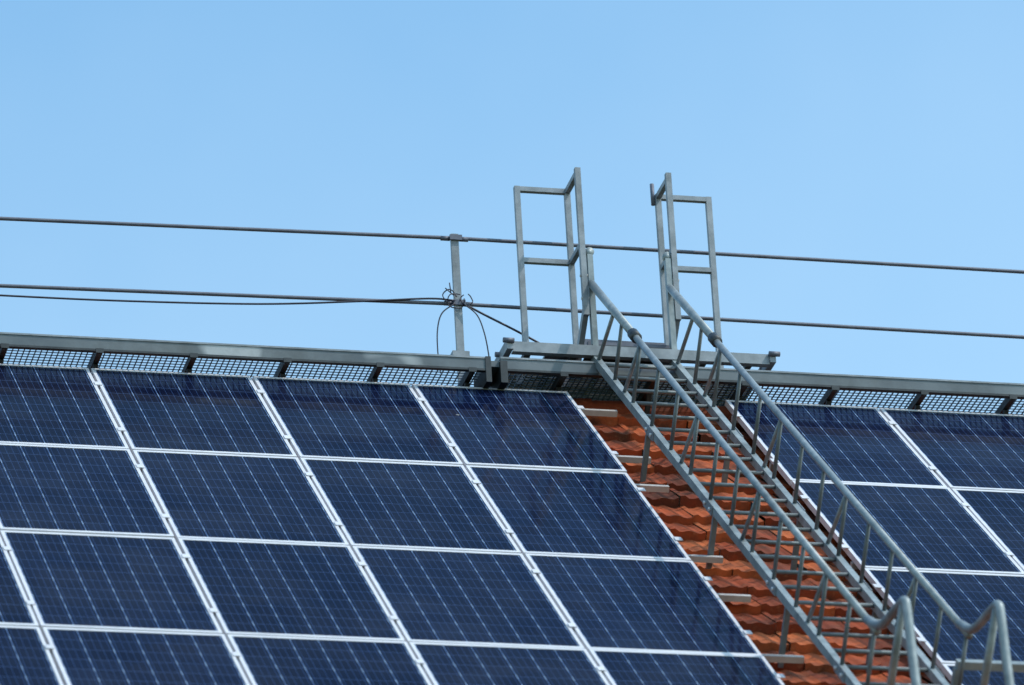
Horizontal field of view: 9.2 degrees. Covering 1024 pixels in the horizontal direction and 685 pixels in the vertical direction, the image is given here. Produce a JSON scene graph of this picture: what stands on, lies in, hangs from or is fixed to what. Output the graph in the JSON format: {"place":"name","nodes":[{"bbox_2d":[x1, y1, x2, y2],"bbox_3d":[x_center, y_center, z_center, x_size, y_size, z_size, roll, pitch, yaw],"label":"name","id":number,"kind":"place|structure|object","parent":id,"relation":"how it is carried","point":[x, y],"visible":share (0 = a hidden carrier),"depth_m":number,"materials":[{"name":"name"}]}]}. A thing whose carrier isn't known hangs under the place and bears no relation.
{"place":"outdoors","nodes":[
{"label":"outdoors","id":0,"kind":"place"},
{"bbox_2d":[0,536,38,626],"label":"solar panel","id":1,"kind":"object","parent":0,"point":[16,609],"visible":1,"depth_m":35.03,"materials":[{"name":"blue glass"}]},
{"bbox_2d":[0,625,62,684],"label":"solar panel","id":2,"kind":"object","parent":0,"point":[26,657],"visible":1,"depth_m":34.09,"materials":[{"name":"blue glass"}]},
{"bbox_2d":[0,364,128,448],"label":"solar panel","id":3,"kind":"object","parent":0,"point":[54,405],"visible":1,"depth_m":38.65,"materials":[{"name":"blue glass"}]},
{"bbox_2d":[0,443,173,537],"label":"solar panel","id":4,"kind":"object","parent":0,"point":[76,490],"visible":1,"depth_m":37.05,"materials":[{"name":"blue glass"}]},
{"bbox_2d":[0,530,222,633],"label":"solar panel","id":5,"kind":"object","parent":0,"point":[106,582],"visible":1,"depth_m":35.51,"materials":[{"name":"blue glass"}]},
{"bbox_2d":[42,627,249,684],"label":"solar panel","id":6,"kind":"object","parent":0,"point":[80,656],"visible":1,"depth_m":34.33,"materials":[{"name":"blue glass"}]},
{"bbox_2d":[91,368,296,456],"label":"solar panel","id":7,"kind":"object","parent":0,"point":[188,412],"visible":1,"depth_m":38.91,"materials":[{"name":"blue glass"}]},
{"bbox_2d":[132,450,348,544],"bbox_3d":[-1.598,0.918,37.358,1.002,0.040,1.667,3,16,-13],"label":"solar panel","id":8,"kind":"object","parent":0,"point":[237,497],"visible":1,"depth_m":37.33,"materials":[{"name":"blue glass"}]},
{"bbox_2d":[177,538,404,640],"bbox_3d":[-1.249,1.394,35.779,1.002,0.038,1.667,3,16,-13],"label":"solar panel","id":9,"kind":"object","parent":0,"point":[259,588],"visible":1,"depth_m":35.75,"materials":[{"name":"blue glass"}]},
{"bbox_2d":[227,634,431,684],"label":"solar panel","id":10,"kind":"object","parent":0,"point":[272,660],"visible":1,"depth_m":34.62,"materials":[{"name":"blue glass"}]},
{"bbox_2d":[252,376,462,464],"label":"solar panel","id":11,"kind":"object","parent":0,"point":[353,420],"visible":1,"depth_m":39.14,"materials":[{"name":"blue glass"}]},
{"bbox_2d":[300,458,520,553],"bbox_3d":[-0.610,0.969,37.595,1.002,0.039,1.667,3,16,-13],"label":"solar panel","id":12,"kind":"object","parent":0,"point":[407,505],"visible":1,"depth_m":37.56,"materials":[{"name":"blue glass"}]},
{"bbox_2d":[352,546,584,648],"bbox_3d":[-0.259,1.448,36.016,1.002,0.039,1.667,3,16,-13],"label":"solar panel","id":13,"kind":"object","parent":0,"point":[460,597],"visible":1,"depth_m":35.99,"materials":[{"name":"blue glass"}]},
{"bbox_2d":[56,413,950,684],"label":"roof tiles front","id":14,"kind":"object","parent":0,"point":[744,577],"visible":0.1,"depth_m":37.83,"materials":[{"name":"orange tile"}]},
{"bbox_2d":[41,408,939,668],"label":"solar mounting rails","id":15,"kind":"object","parent":14,"relation":"on","point":[777,658],"visible":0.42,"depth_m":37.42,"materials":[{"name":"silver metal"}]},
{"bbox_2d":[3,381,1013,677],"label":"panel clamps","id":16,"kind":"object","parent":15,"relation":"attached to","point":[919,639],"visible":0.97,"depth_m":37.03,"materials":[{"name":"metal"}]},
{"bbox_2d":[951,659,1023,684],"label":"solar panel frame","id":17,"kind":"object","parent":15,"relation":"on","point":[977,665],"visible":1,"depth_m":34.39,"materials":[{"name":"silver metal"}]},
{"bbox_2d":[0,217,1023,382],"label":"safety railing","id":18,"kind":"object","parent":14,"relation":"on","point":[454,239],"visible":0.95,"depth_m":40.82,"materials":[{"name":"metal"}]},
{"bbox_2d":[0,283,538,371],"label":"cable","id":19,"kind":"object","parent":18,"relation":"attached to","point":[448,303],"visible":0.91,"depth_m":40.51,"materials":[{"name":"rubber"}]},
{"bbox_2d":[465,465,690,560],"bbox_3d":[0.380,1.020,37.832,1.002,0.038,1.667,3,16,-13],"label":"solar panel","id":20,"kind":"object","parent":14,"relation":"attached to","point":[574,512],"visible":1,"depth_m":37.80,"materials":[{"name":"blue glass"}]},
{"bbox_2d":[494,167,779,401],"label":"access platform","id":21,"kind":"structure","parent":14,"relation":"attached to","point":[580,348],"depth_m":40.78,"materials":[{"name":"metal"}]},
{"bbox_2d":[525,553,761,655],"bbox_3d":[0.733,1.499,36.253,1.002,0.038,1.667,3,16,-13],"label":"solar panel","id":22,"kind":"object","parent":14,"relation":"attached to","point":[632,604],"visible":1,"depth_m":36.23,"materials":[{"name":"blue glass"}]},
{"bbox_2d":[572,398,732,427],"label":"ridge tiles","id":23,"kind":"object","parent":14,"relation":"on","point":[620,407],"visible":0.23,"depth_m":40.57,"materials":[{"name":"ceramic"}]},
{"bbox_2d":[588,649,784,684],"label":"solar panel","id":24,"kind":"object","parent":14,"relation":"attached to","point":[626,667],"visible":1,"depth_m":35.20,"materials":[{"name":"blue glass"}]},
{"bbox_2d":[586,247,1014,684],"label":"roof ladder","id":25,"kind":"object","parent":14,"relation":"attached to","point":[902,608],"visible":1,"depth_m":36.97,"materials":[{"name":"grey metal"}]},
{"bbox_2d":[791,480,1023,574],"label":"solar panel","id":26,"kind":"object","parent":14,"relation":"attached to","point":[925,528],"visible":0.84,"depth_m":38.28,"materials":[{"name":"blue glass"}]},
{"bbox_2d":[864,568,1023,668],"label":"solar panel","id":27,"kind":"object","parent":14,"relation":"attached to","point":[969,598],"visible":0.79,"depth_m":36.93,"materials":[{"name":"blue glass"}]},
{"bbox_2d":[941,664,1023,684],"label":"solar panel","id":28,"kind":"object","parent":14,"relation":"attached to","point":[971,677],"visible":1,"depth_m":35.68,"materials":[{"name":"blue glass"}]},
{"bbox_2d":[951,488,1023,570],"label":"solar panel","id":29,"kind":"object","parent":14,"relation":"attached to","point":[998,515],"visible":1,"depth_m":38.79,"materials":[{"name":"blue glass"}]},
{"bbox_2d":[409,642,609,684],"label":"solar panel","id":30,"kind":"object","parent":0,"point":[458,664],"visible":1,"depth_m":34.91,"materials":[{"name":"blue glass"}]},
{"bbox_2d":[0,332,1023,414],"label":"roof walkway","id":31,"kind":"structure","parent":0,"point":[489,373],"depth_m":40.19,"materials":[{"name":"grey metal"}]},
{"bbox_2d":[0,0,1023,413],"label":"sky","id":32,"kind":"structure","parent":0,"point":[864,130],"materials":[{"name":"blue"}]},
{"bbox_2d":[412,384,626,472],"bbox_3d":[0.034,0.538,39.410,1.002,0.038,1.667,3,16,-13],"label":"solar panel","id":33,"kind":"object","parent":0,"point":[516,428],"visible":1,"depth_m":39.37,"materials":[{"name":"blue glass"}]},
{"bbox_2d":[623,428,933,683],"bbox_3d":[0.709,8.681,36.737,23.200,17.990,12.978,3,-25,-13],"label":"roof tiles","id":34,"kind":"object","parent":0,"point":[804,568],"depth_m":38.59,"materials":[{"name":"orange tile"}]},
{"bbox_2d":[725,400,946,486],"bbox_3d":[2.013,0.645,39.880,1.002,0.040,1.667,3,16,-13],"label":"solar panel","id":35,"kind":"object","parent":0,"point":[861,445],"visible":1,"depth_m":39.87,"materials":[{"name":"blue glass"}]},
{"bbox_2d":[879,408,1023,491],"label":"solar panel","id":36,"kind":"object","parent":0,"point":[969,450],"visible":1,"depth_m":40.19,"materials":[{"name":"blue glass"}]}
]}

